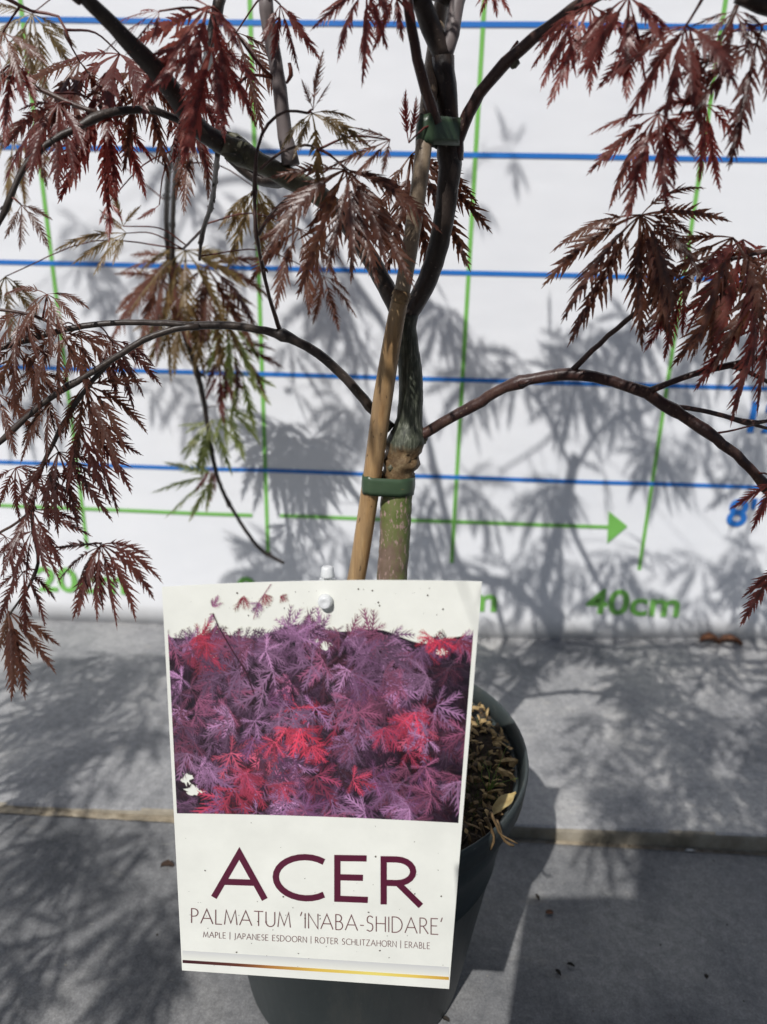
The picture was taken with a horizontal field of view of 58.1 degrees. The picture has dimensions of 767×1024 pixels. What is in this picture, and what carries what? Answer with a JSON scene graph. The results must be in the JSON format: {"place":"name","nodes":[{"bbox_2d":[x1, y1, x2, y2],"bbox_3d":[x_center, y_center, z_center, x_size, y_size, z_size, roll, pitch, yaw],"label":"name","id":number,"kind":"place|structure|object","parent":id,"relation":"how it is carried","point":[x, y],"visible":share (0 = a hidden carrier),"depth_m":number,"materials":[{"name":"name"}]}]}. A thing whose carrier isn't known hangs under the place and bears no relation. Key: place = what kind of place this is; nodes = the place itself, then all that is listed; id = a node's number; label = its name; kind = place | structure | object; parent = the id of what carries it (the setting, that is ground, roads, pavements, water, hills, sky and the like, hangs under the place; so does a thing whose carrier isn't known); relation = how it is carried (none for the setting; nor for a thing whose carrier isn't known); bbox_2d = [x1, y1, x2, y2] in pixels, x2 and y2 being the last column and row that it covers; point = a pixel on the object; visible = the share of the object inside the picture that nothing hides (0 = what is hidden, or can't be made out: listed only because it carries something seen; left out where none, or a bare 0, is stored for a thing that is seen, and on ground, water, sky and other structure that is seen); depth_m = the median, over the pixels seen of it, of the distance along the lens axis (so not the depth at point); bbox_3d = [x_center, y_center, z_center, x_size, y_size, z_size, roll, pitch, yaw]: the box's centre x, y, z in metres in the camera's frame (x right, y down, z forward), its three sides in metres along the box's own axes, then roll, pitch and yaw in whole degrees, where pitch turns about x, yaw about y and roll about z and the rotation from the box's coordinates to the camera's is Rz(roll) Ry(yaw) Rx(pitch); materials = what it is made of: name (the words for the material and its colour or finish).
{"place":"outdoors","nodes":[
{"label":"outdoors","id":0,"kind":"place"},
{"bbox_2d":[0,813,766,1023],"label":"paving slab","id":1,"kind":"structure","parent":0,"point":[101,915],"depth_m":0.43,"materials":[{"name":"concrete"}]},
{"bbox_2d":[160,859,173,866],"bbox_3d":[-0.147,0.240,0.470,0.009,0.005,0.006,2,18,2],"label":"soil crumb","id":2,"kind":"object","parent":1,"relation":"on","point":[168,862],"visible":1,"depth_m":0.47,"materials":[{"name":"brown soil"}]},
{"bbox_2d":[0,807,766,855],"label":"sand joint","id":3,"kind":"object","parent":1,"relation":"on","point":[97,815],"visible":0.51,"depth_m":0.51,"materials":[{"name":"sand"}]},
{"bbox_2d":[8,625,760,1011],"bbox_3d":[-0.009,0.211,0.558,0.699,0.024,0.458,2,18,2],"label":"grit","id":4,"kind":"object","parent":1,"relation":"on","point":[514,851],"visible":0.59,"depth_m":0.51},
{"bbox_2d":[248,684,528,1023],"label":"nursery pot","id":5,"kind":"object","parent":1,"relation":"on","point":[281,1000],"visible":0.27,"depth_m":0.34,"materials":[{"name":"plastic"}]},
{"bbox_2d":[162,580,481,988],"bbox_3d":[-0.026,0.107,0.261,0.113,0.184,0.012,4,19,7],"label":"plant label","id":6,"kind":"object","parent":5,"relation":"attached to","point":[319,757],"visible":1,"depth_m":0.26,"materials":[{"name":"multicoloured"}]},
{"bbox_2d":[318,594,332,608],"bbox_3d":[-0.020,0.031,0.240,0.005,0.005,0.006,2,18,2],"label":"plastic peg","id":7,"kind":"object","parent":6,"relation":"attached to","point":[325,601],"visible":1,"depth_m":0.24,"materials":[{"name":"white plastic"}]},
{"bbox_2d":[320,565,334,579],"bbox_3d":[-0.020,0.022,0.245,0.005,0.007,0.005,2,18,2],"label":"plastic peg","id":8,"kind":"object","parent":6,"relation":"attached to","point":[327,572],"visible":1,"depth_m":0.24,"materials":[{"name":"white plastic"}]},
{"bbox_2d":[460,702,517,850],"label":"bark mulch","id":9,"kind":"object","parent":5,"relation":"in","point":[487,744],"visible":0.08,"depth_m":0.36,"materials":[{"name":"brown wood"}]},
{"bbox_2d":[0,0,766,700],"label":"japanese maple","id":10,"kind":"object","parent":9,"relation":"on","point":[662,296],"visible":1,"depth_m":0.26,"materials":[{"name":"red plant"}]},
{"bbox_2d":[347,2,447,579],"bbox_3d":[-0.008,-0.038,0.314,0.061,0.356,0.041,2,18,2],"label":"bamboo cane","id":11,"kind":"object","parent":9,"relation":"on","point":[380,419],"visible":0.69,"depth_m":0.29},
{"bbox_2d":[361,471,414,496],"bbox_3d":[0.003,-0.014,0.325,0.025,0.010,0.018,2,18,2],"label":"plant tie","id":12,"kind":"object","parent":11,"relation":"attached to","point":[380,487],"visible":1,"depth_m":0.32,"materials":[{"name":"green plastic"}]},
{"bbox_2d":[415,113,460,148],"bbox_3d":[0.022,-0.148,0.267,0.012,0.014,0.026,13,21,30],"label":"plant tie","id":13,"kind":"object","parent":11,"relation":"attached to","point":[446,131],"visible":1,"depth_m":0.26,"materials":[{"name":"green plastic"}]},
{"bbox_2d":[481,749,516,790],"bbox_3d":[0.056,0.130,0.343,0.018,0.020,0.016,-5,19,-17],"label":"grass sprig","id":14,"kind":"object","parent":9,"relation":"on","point":[491,786],"depth_m":0.34,"materials":[{"name":"plant"}]},
{"bbox_2d":[492,791,516,814],"bbox_3d":[0.057,0.139,0.328,0.014,0.005,0.013,2,18,2],"label":"dead leaf","id":15,"kind":"object","parent":9,"relation":"on","point":[502,802],"visible":0.96,"depth_m":0.33,"materials":[{"name":"beige plant"}]},
{"bbox_2d":[478,811,517,850],"bbox_3d":[0.051,0.143,0.307,0.018,0.026,0.005,2,18,2],"label":"dry root","id":16,"kind":"object","parent":5,"relation":"in","point":[497,825],"visible":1,"depth_m":0.31,"materials":[{"name":"brown plant"}]},
{"bbox_2d":[545,909,552,913],"bbox_3d":[0.107,0.259,0.446,0.005,0.002,0.004,2,18,2],"label":"leaf scrap","id":17,"kind":"object","parent":1,"relation":"on","point":[548,911],"visible":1,"depth_m":0.45,"materials":[{"name":"brown plant"}]},
{"bbox_2d":[0,618,766,852],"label":"paving slab","id":18,"kind":"structure","parent":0,"point":[88,725],"depth_m":0.61,"materials":[{"name":"concrete"}]},
{"bbox_2d":[0,0,766,638],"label":"measuring banner","id":19,"kind":"object","parent":18,"relation":"on","point":[568,510],"visible":0.55,"depth_m":0.68,"materials":[{"name":"plastic"}]},
{"bbox_2d":[700,632,721,643],"bbox_3d":[0.355,0.140,0.750,0.022,0.014,0.015,-10,21,-30],"label":"dead leaf","id":20,"kind":"object","parent":18,"relation":"on","point":[708,636],"visible":1,"depth_m":0.75,"materials":[{"name":"brown plant"}]},
{"bbox_2d":[719,634,742,645],"bbox_3d":[0.377,0.140,0.750,0.024,0.012,0.013,2,18,2],"label":"dead leaf","id":21,"kind":"object","parent":18,"relation":"on","point":[730,638],"visible":1,"depth_m":0.75,"materials":[{"name":"brown plant"}]}
]}

